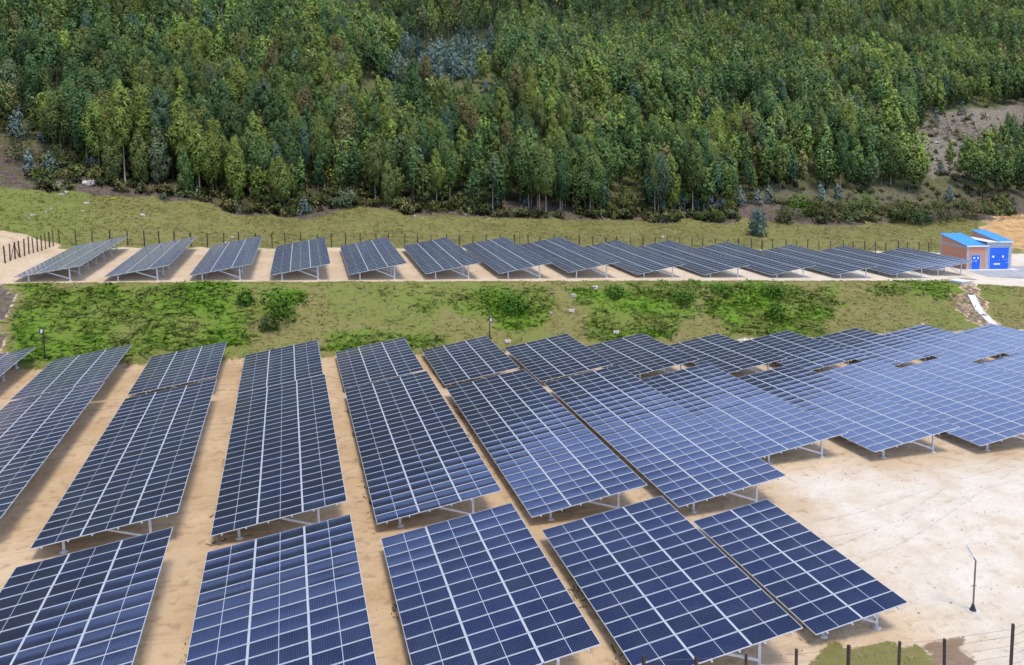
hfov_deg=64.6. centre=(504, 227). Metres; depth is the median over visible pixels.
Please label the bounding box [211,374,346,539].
solar table
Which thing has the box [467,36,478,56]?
blue gum sapling
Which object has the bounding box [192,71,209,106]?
eucalyptus tree
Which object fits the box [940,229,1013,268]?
substation building
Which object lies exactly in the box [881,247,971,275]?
solar table
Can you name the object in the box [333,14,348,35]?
eucalyptus tree
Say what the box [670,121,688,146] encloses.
eucalyptus tree
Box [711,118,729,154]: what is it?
eucalyptus tree
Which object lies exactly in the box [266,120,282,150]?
eucalyptus tree
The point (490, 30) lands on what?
blue gum sapling
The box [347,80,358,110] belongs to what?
eucalyptus tree
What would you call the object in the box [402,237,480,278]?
solar table
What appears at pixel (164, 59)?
eucalyptus tree
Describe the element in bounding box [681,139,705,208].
eucalyptus tree
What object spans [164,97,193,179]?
eucalyptus tree
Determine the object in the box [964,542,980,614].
solar street lamp
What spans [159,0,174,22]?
eucalyptus tree
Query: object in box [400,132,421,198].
eucalyptus tree
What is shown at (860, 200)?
bush
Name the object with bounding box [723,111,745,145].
eucalyptus tree
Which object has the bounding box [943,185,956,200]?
blue gum sapling
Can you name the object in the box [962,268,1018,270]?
pavement
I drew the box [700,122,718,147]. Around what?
eucalyptus tree
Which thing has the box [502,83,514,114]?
eucalyptus tree
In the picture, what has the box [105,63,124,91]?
eucalyptus tree
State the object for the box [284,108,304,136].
eucalyptus tree
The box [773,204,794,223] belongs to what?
bush
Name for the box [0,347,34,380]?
solar table
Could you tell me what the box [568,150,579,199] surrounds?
eucalyptus tree
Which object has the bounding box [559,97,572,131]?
eucalyptus tree
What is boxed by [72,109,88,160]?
eucalyptus tree
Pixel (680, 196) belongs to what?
blue gum sapling
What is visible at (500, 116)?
eucalyptus tree
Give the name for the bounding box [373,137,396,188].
eucalyptus tree
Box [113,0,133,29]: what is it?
eucalyptus tree
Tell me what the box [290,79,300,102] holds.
eucalyptus tree
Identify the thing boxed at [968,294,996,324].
drain channel
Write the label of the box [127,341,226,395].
solar table
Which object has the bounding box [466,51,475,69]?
blue gum sapling
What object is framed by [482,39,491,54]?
blue gum sapling
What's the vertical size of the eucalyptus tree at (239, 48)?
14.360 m
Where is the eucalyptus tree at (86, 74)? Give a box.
[76,66,101,90]
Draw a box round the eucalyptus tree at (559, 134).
[552,127,567,201]
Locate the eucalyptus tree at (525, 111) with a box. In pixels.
[513,102,537,133]
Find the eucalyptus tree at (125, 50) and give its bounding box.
[116,34,135,76]
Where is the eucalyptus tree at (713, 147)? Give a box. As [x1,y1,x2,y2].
[707,138,722,172]
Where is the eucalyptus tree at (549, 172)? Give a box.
[537,147,557,213]
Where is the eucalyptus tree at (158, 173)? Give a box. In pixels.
[145,126,173,184]
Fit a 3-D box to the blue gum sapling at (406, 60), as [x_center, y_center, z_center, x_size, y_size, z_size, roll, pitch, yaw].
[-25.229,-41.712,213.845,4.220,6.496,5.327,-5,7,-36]
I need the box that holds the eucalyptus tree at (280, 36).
[273,29,292,74]
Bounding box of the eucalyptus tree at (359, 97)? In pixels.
[340,80,362,122]
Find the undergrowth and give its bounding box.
[0,13,1023,224]
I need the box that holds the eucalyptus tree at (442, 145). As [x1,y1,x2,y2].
[437,138,460,196]
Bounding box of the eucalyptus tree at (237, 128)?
[229,121,242,144]
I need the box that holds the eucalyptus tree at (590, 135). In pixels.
[578,132,600,161]
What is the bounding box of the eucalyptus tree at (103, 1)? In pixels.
[96,0,112,11]
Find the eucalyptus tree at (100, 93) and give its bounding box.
[91,89,106,121]
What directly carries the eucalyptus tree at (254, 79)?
on the ground at (920, 564)
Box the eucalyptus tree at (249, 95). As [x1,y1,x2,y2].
[243,81,259,115]
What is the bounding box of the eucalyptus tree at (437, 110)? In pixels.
[433,104,440,122]
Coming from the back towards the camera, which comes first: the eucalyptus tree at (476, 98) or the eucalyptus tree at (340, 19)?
the eucalyptus tree at (340, 19)
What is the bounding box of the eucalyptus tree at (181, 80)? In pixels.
[171,64,191,98]
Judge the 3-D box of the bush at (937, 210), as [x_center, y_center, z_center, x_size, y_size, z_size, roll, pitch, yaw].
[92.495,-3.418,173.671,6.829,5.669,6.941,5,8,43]
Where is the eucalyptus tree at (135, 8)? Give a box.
[122,0,140,20]
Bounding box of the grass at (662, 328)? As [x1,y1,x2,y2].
[0,186,1023,664]
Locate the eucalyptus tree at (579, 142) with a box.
[573,136,584,156]
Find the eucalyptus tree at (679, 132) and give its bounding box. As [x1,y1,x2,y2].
[670,125,685,168]
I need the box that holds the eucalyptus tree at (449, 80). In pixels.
[434,74,454,95]
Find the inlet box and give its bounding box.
[950,279,970,284]
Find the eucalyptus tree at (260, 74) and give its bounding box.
[257,68,266,90]
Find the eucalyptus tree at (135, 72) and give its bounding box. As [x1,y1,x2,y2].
[130,64,154,89]
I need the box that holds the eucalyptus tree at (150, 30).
[143,22,157,54]
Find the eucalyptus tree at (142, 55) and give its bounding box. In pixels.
[131,46,148,82]
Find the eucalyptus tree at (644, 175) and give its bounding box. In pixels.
[643,164,653,202]
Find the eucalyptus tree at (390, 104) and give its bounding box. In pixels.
[381,96,400,136]
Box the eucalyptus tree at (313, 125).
[304,116,331,163]
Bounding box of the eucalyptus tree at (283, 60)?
[277,53,289,84]
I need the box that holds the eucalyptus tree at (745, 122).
[738,112,755,153]
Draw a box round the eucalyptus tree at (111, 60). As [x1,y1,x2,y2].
[102,48,127,84]
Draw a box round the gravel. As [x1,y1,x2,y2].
[6,361,1023,662]
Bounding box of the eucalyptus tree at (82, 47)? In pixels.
[79,33,92,67]
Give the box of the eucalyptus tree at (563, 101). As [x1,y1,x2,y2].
[555,93,577,131]
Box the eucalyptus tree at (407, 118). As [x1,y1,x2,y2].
[399,111,416,148]
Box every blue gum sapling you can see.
[5,110,27,142]
[6,103,32,135]
[21,147,37,169]
[35,125,50,142]
[40,150,60,171]
[88,153,98,163]
[297,195,313,214]
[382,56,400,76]
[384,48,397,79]
[388,60,401,80]
[392,63,406,83]
[393,50,400,70]
[397,68,406,83]
[398,39,413,59]
[400,28,412,53]
[404,45,415,63]
[405,42,415,58]
[405,58,409,73]
[410,36,421,61]
[413,26,423,52]
[422,32,434,53]
[422,44,434,72]
[423,35,429,53]
[429,39,438,65]
[431,49,441,65]
[432,45,448,64]
[432,58,450,76]
[433,57,447,75]
[434,37,445,63]
[434,63,445,80]
[435,49,449,70]
[439,59,452,77]
[441,44,450,61]
[445,60,459,80]
[446,48,460,67]
[451,40,465,57]
[451,56,465,78]
[452,50,465,69]
[454,38,462,61]
[454,57,468,77]
[459,14,468,45]
[459,23,470,45]
[461,39,468,55]
[462,52,476,73]
[463,43,478,62]
[464,39,476,56]
[464,52,476,72]
[465,63,477,78]
[466,24,484,42]
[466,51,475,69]
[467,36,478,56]
[473,61,480,74]
[476,44,488,63]
[480,78,489,92]
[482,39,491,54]
[485,32,494,53]
[486,22,494,38]
[487,35,497,52]
[522,193,530,203]
[657,199,666,210]
[673,188,687,209]
[693,194,702,209]
[704,190,716,207]
[718,197,724,210]
[734,186,745,205]
[747,209,768,236]
[750,188,763,204]
[764,185,778,203]
[815,181,828,200]
[831,183,841,198]
[930,108,941,122]
[936,162,944,173]
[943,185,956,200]
[956,101,966,114]
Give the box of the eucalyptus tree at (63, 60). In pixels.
[57,48,69,84]
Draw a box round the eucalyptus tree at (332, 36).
[326,33,344,56]
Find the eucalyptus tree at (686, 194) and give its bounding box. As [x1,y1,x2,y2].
[674,153,691,208]
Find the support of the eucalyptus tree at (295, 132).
on the ground at (920, 564)
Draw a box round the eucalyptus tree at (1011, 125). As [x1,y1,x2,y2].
[999,111,1019,155]
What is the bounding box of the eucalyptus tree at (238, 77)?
[227,64,248,110]
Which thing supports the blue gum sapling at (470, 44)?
on the ground at (920, 564)
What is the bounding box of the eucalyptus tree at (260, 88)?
[253,77,274,137]
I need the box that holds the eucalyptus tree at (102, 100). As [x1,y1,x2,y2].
[99,96,108,138]
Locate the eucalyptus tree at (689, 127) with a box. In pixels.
[684,119,700,139]
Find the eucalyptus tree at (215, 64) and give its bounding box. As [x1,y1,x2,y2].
[211,60,225,80]
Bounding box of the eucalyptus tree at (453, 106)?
[443,98,464,148]
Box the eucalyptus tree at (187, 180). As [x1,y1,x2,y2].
[176,146,194,192]
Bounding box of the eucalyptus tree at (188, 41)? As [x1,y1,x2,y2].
[183,34,193,59]
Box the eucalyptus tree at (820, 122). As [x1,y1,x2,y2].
[810,109,831,173]
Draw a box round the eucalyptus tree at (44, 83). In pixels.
[32,65,56,104]
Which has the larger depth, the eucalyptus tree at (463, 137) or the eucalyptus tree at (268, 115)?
the eucalyptus tree at (463, 137)
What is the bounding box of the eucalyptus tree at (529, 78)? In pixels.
[518,65,539,113]
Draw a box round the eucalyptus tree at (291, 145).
[278,136,306,184]
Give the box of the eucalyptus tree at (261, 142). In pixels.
[245,131,275,194]
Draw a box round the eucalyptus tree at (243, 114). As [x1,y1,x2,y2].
[229,99,249,135]
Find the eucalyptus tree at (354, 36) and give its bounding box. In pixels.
[344,22,362,58]
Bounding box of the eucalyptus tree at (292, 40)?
[280,29,306,61]
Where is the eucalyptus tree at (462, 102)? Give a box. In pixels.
[455,94,469,138]
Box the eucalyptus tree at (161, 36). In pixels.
[157,32,166,49]
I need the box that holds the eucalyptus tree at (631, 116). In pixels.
[625,97,641,139]
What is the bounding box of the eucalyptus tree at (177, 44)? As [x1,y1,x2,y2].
[168,28,188,61]
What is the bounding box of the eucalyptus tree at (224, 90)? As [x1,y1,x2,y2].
[212,78,231,120]
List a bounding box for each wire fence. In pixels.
[3,230,53,262]
[58,229,939,251]
[642,623,1023,664]
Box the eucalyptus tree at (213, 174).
[200,130,223,193]
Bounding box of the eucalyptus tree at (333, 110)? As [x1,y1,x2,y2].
[325,91,339,171]
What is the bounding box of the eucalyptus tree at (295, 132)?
[288,123,298,161]
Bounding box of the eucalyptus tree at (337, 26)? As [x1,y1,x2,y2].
[333,22,347,41]
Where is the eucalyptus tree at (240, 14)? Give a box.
[234,3,250,34]
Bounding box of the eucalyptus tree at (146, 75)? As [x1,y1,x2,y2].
[137,58,154,91]
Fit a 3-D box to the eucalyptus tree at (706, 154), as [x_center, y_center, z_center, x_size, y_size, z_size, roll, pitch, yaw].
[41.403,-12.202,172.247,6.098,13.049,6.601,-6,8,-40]
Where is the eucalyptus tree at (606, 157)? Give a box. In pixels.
[593,141,612,183]
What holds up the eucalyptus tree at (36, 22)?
on the ground at (920, 564)
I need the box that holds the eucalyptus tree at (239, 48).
[230,34,252,67]
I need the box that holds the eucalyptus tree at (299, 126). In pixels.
[288,115,306,163]
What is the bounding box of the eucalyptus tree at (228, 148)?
[224,134,246,174]
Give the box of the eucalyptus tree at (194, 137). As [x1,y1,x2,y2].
[185,120,208,192]
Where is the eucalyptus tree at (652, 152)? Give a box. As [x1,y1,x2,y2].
[646,147,659,191]
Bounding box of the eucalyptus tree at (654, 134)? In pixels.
[646,114,663,150]
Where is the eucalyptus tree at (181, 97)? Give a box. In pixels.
[168,96,183,116]
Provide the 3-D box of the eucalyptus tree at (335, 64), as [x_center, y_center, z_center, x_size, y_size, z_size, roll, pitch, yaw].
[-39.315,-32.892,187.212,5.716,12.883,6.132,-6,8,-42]
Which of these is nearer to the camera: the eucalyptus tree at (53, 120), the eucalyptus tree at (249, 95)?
the eucalyptus tree at (53, 120)
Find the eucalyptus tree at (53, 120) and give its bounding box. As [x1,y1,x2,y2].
[41,87,71,155]
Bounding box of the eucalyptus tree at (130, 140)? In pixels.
[127,105,134,167]
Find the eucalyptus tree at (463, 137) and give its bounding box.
[455,124,468,155]
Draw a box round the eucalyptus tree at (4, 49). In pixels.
[0,41,19,84]
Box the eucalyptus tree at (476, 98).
[463,91,490,140]
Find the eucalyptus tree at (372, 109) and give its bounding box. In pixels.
[363,90,382,137]
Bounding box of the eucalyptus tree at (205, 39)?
[195,26,219,61]
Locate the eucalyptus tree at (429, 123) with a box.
[424,117,441,157]
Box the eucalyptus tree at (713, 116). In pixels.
[703,107,725,148]
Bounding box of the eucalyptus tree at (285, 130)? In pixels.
[278,120,292,160]
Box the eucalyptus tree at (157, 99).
[145,87,176,180]
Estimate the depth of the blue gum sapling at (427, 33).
257.06 m
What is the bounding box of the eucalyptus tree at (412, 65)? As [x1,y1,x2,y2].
[402,58,425,95]
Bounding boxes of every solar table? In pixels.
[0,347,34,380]
[0,382,104,517]
[0,527,172,664]
[10,344,131,400]
[12,236,128,281]
[30,379,216,553]
[104,236,196,280]
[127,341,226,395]
[185,514,376,664]
[189,236,261,279]
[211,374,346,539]
[238,340,322,392]
[270,237,330,279]
[335,337,423,387]
[340,237,406,279]
[344,371,501,527]
[381,503,600,664]
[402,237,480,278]
[421,336,519,384]
[446,369,646,520]
[461,237,551,278]
[504,334,612,381]
[520,237,618,277]
[542,496,802,664]
[544,365,785,513]
[585,240,683,276]
[586,333,698,379]
[638,240,749,276]
[641,363,847,463]
[669,334,786,373]
[693,499,907,638]
[697,242,814,277]
[738,364,958,457]
[742,330,865,369]
[763,245,878,277]
[813,328,943,365]
[819,359,1023,450]
[820,246,932,277]
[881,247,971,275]
[883,324,1018,361]
[901,355,1023,408]
[958,324,1023,354]
[979,352,1023,376]
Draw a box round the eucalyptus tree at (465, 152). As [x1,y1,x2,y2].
[461,140,481,191]
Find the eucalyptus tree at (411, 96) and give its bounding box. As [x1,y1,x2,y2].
[403,68,426,112]
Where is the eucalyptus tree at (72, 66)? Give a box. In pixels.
[66,56,80,90]
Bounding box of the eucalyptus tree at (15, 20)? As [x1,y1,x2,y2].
[7,11,23,40]
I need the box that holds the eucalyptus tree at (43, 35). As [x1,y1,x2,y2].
[31,23,53,67]
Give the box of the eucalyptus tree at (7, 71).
[0,57,24,103]
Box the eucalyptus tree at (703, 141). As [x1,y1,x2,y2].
[697,128,714,193]
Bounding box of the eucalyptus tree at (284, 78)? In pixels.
[272,64,293,103]
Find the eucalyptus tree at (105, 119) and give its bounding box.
[98,89,130,177]
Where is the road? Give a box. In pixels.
[969,266,1023,278]
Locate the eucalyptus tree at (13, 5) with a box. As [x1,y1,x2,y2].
[5,0,21,26]
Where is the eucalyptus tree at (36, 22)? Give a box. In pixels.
[31,17,44,55]
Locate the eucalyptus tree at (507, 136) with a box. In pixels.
[498,120,514,162]
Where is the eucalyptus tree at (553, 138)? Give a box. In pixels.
[544,133,556,149]
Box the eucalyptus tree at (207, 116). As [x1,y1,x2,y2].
[200,110,221,155]
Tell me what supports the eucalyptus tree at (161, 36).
on the ground at (920, 564)
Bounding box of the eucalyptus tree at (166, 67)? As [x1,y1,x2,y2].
[158,65,175,100]
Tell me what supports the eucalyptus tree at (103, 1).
on the ground at (920, 564)
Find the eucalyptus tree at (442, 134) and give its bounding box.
[427,118,449,156]
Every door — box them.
[971,255,980,268]
[988,247,1008,268]
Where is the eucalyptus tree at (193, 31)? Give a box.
[184,17,206,58]
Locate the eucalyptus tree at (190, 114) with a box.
[175,104,203,153]
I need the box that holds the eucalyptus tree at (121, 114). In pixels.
[108,79,133,184]
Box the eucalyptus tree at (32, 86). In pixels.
[22,53,39,124]
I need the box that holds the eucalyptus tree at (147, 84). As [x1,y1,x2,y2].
[134,82,154,98]
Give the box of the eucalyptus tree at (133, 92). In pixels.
[129,82,143,123]
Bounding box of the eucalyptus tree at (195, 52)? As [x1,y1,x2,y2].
[189,44,202,74]
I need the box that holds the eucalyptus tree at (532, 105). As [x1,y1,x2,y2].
[518,83,537,124]
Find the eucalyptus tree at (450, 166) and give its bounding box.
[440,139,458,207]
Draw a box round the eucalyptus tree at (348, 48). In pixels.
[341,43,359,73]
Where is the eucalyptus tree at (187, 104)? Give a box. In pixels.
[183,100,196,120]
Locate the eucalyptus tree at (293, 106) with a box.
[287,100,300,121]
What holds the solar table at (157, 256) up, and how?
on the ground at (920, 564)
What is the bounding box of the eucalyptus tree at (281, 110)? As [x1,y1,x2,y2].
[271,99,288,139]
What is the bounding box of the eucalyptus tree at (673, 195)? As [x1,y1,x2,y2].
[662,155,681,211]
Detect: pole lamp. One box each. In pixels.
[39,328,46,358]
[488,317,492,338]
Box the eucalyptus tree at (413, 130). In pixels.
[405,124,425,158]
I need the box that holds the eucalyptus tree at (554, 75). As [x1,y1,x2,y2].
[548,55,560,94]
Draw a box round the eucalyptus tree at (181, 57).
[176,45,190,83]
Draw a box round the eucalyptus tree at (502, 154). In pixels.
[496,144,513,200]
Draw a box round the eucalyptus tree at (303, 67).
[295,47,312,79]
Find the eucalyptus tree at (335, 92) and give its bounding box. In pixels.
[328,85,341,113]
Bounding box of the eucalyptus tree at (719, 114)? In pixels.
[710,110,727,142]
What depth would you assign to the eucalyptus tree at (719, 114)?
189.99 m
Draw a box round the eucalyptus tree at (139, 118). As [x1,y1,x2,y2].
[129,85,162,160]
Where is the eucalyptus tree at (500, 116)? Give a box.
[493,86,508,135]
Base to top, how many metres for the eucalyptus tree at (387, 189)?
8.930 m
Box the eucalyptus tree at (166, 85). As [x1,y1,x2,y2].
[153,64,174,102]
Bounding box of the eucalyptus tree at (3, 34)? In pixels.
[0,23,15,58]
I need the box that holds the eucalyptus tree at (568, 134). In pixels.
[564,127,577,198]
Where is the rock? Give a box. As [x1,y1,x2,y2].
[82,180,95,185]
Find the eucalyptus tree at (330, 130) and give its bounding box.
[323,121,334,175]
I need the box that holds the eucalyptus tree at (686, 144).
[680,140,693,182]
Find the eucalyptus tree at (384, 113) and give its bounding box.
[376,102,394,148]
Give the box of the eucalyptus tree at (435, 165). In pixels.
[427,150,445,200]
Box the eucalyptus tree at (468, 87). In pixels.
[463,77,474,102]
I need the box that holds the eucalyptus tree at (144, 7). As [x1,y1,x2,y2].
[138,0,156,26]
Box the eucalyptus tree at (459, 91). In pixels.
[454,88,464,129]
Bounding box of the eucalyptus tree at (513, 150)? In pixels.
[507,134,524,201]
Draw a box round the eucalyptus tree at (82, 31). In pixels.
[73,24,98,55]
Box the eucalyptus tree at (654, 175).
[648,151,661,212]
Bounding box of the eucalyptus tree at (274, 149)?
[267,142,285,199]
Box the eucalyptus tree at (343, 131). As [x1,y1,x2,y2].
[333,103,360,158]
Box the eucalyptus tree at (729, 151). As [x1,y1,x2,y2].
[724,143,737,176]
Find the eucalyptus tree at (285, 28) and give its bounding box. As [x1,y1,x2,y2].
[277,20,296,55]
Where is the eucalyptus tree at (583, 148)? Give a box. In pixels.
[575,143,594,206]
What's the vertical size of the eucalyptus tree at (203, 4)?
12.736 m
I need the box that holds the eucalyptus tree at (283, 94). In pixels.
[273,82,294,119]
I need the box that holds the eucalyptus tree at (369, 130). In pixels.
[362,124,375,159]
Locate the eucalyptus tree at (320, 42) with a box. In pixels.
[310,26,327,61]
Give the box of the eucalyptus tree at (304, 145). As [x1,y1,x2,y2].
[296,124,313,189]
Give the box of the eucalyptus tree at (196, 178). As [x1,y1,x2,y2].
[184,140,202,188]
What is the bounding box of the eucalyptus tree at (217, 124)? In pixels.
[215,120,227,150]
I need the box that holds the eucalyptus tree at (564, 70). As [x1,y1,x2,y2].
[559,61,574,99]
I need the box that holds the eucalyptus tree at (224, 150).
[218,133,232,184]
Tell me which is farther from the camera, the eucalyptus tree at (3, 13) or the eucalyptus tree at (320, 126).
the eucalyptus tree at (3, 13)
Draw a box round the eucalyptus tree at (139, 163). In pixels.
[127,128,149,182]
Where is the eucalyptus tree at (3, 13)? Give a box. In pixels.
[0,0,10,29]
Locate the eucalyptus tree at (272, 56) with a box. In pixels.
[263,43,283,81]
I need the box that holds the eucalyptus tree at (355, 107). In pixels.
[343,95,367,150]
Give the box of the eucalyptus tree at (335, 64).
[326,58,344,85]
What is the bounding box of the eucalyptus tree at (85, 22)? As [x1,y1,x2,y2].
[79,7,95,37]
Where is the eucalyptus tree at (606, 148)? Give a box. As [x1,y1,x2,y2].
[594,136,617,190]
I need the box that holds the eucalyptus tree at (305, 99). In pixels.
[293,85,316,133]
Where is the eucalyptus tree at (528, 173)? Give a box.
[518,138,542,204]
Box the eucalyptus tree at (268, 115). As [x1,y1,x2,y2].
[257,87,279,136]
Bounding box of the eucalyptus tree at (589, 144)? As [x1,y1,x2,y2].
[584,137,593,203]
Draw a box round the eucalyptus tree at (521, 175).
[510,134,536,207]
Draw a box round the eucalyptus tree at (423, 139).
[417,121,431,162]
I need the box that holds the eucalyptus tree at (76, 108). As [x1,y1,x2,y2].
[64,87,102,159]
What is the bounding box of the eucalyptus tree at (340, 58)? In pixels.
[330,51,349,82]
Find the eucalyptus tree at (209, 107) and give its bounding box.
[204,98,219,130]
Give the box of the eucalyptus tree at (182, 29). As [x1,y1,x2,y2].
[177,21,192,43]
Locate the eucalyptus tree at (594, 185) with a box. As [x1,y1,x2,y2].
[576,148,606,209]
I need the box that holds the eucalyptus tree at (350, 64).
[342,53,364,92]
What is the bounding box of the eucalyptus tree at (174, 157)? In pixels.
[163,120,178,178]
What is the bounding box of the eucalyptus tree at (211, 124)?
[206,117,223,188]
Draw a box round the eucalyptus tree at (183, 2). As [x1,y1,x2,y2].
[172,0,197,25]
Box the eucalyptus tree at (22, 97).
[13,74,30,118]
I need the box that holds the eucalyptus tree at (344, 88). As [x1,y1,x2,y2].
[337,82,353,103]
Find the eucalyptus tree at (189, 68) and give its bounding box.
[180,62,197,102]
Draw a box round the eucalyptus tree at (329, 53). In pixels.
[321,46,336,65]
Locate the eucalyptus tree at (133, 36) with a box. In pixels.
[121,21,142,50]
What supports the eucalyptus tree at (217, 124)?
on the ground at (920, 564)
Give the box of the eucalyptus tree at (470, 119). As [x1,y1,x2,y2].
[462,102,481,142]
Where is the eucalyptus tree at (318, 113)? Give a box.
[311,110,328,135]
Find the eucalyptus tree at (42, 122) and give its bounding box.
[37,93,61,149]
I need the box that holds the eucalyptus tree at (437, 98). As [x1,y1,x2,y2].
[432,76,448,108]
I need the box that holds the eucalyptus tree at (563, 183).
[550,149,570,210]
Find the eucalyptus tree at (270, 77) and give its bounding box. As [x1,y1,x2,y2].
[264,66,277,94]
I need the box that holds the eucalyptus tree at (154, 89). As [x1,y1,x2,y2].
[150,87,170,112]
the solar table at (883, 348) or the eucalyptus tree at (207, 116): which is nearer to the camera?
the solar table at (883, 348)
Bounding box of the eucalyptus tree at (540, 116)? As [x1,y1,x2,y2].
[533,95,546,144]
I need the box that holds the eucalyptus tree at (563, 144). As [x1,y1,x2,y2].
[552,138,576,209]
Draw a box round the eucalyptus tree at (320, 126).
[308,117,330,179]
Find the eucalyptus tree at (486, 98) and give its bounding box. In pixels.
[478,92,495,131]
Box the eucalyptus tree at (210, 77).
[203,62,218,102]
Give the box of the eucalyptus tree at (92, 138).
[79,97,110,163]
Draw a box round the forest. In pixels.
[0,0,1023,210]
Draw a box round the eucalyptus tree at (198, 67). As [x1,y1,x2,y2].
[190,56,218,95]
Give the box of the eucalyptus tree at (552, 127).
[544,112,558,148]
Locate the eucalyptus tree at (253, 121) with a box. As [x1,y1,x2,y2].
[243,111,262,138]
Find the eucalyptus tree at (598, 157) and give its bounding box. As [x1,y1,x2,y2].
[587,155,606,207]
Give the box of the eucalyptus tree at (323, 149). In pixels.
[312,128,333,186]
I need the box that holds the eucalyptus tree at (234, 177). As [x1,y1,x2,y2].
[223,136,246,203]
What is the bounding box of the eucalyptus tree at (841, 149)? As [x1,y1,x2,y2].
[832,129,851,188]
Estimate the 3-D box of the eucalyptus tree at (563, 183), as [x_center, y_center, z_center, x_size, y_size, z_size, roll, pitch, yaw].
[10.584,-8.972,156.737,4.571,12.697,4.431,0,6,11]
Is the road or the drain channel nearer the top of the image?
the road
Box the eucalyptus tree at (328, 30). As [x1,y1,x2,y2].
[322,20,335,47]
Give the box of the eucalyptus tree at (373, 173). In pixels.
[364,143,383,201]
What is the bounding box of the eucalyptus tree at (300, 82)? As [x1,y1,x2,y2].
[291,75,308,114]
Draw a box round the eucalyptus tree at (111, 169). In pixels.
[101,129,123,183]
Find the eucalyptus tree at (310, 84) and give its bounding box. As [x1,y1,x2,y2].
[305,73,316,110]
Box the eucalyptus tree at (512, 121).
[506,110,515,144]
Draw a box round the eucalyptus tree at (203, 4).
[196,0,207,18]
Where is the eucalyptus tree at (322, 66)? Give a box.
[312,51,333,94]
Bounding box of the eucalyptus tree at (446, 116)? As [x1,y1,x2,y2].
[439,105,454,141]
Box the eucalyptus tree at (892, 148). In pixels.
[879,132,906,186]
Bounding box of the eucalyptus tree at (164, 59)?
[155,43,175,81]
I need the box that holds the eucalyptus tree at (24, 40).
[13,33,36,71]
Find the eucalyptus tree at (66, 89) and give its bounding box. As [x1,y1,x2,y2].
[55,80,80,146]
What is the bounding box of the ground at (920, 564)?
[0,0,1023,664]
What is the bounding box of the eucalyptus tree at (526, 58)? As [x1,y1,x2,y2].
[519,52,536,99]
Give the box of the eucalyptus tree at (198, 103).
[194,97,205,110]
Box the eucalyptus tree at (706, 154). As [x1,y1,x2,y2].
[698,145,712,196]
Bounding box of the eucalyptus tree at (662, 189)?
[641,152,673,212]
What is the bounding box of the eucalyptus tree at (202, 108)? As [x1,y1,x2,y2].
[196,104,206,122]
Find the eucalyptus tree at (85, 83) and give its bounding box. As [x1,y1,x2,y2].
[75,67,104,102]
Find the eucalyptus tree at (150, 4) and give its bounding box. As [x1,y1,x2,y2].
[141,0,164,24]
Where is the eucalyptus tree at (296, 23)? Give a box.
[289,17,305,41]
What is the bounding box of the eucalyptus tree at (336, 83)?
[332,81,338,91]
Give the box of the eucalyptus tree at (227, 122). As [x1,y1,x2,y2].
[215,98,243,144]
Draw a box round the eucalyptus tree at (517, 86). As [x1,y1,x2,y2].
[507,62,524,112]
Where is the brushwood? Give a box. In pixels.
[0,112,1023,224]
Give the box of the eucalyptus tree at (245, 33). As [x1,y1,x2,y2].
[234,26,254,55]
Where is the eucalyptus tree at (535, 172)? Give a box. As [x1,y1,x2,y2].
[528,145,549,213]
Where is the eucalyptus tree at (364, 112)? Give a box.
[360,94,368,130]
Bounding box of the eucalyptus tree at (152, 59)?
[146,50,158,79]
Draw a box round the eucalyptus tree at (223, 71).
[216,65,233,93]
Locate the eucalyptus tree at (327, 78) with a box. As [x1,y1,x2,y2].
[320,73,331,104]
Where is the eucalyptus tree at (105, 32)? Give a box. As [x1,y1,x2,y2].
[94,6,114,55]
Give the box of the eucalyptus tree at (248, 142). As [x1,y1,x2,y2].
[239,128,263,193]
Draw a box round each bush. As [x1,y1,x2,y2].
[0,139,38,161]
[40,144,77,164]
[78,148,100,162]
[237,288,256,306]
[256,282,299,325]
[258,314,280,331]
[321,164,346,193]
[335,186,360,206]
[496,288,529,316]
[603,283,626,298]
[604,184,642,212]
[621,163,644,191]
[667,283,698,304]
[692,211,703,219]
[710,280,733,295]
[711,211,725,221]
[759,279,787,299]
[763,301,788,322]
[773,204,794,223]
[787,192,813,218]
[805,199,830,218]
[830,196,856,217]
[850,191,881,214]
[890,204,923,223]
[907,206,934,225]
[924,199,953,223]
[937,199,973,221]
[960,200,987,218]
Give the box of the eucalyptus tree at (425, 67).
[418,55,435,97]
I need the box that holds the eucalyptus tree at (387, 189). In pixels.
[380,160,396,206]
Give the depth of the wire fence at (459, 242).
123.83 m
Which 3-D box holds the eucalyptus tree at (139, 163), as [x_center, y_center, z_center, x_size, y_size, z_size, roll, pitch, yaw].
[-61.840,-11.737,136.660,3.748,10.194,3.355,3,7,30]
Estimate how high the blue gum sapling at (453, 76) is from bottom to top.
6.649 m
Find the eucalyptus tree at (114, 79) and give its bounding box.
[110,73,117,92]
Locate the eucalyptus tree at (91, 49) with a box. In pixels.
[83,33,98,71]
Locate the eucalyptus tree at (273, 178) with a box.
[266,155,293,210]
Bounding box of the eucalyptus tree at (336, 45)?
[328,35,344,69]
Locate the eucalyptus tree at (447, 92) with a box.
[440,77,454,106]
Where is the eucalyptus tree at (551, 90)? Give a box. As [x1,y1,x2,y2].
[543,86,557,133]
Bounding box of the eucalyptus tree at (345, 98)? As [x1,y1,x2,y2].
[339,93,360,142]
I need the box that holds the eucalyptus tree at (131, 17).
[126,12,142,46]
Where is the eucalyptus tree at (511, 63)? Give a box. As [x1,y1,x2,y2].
[504,56,523,112]
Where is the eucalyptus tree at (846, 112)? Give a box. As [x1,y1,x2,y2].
[838,101,859,154]
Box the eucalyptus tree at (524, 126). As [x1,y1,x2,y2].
[516,115,540,144]
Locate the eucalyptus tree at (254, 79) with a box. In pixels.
[245,69,260,115]
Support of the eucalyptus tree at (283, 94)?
on the ground at (920, 564)

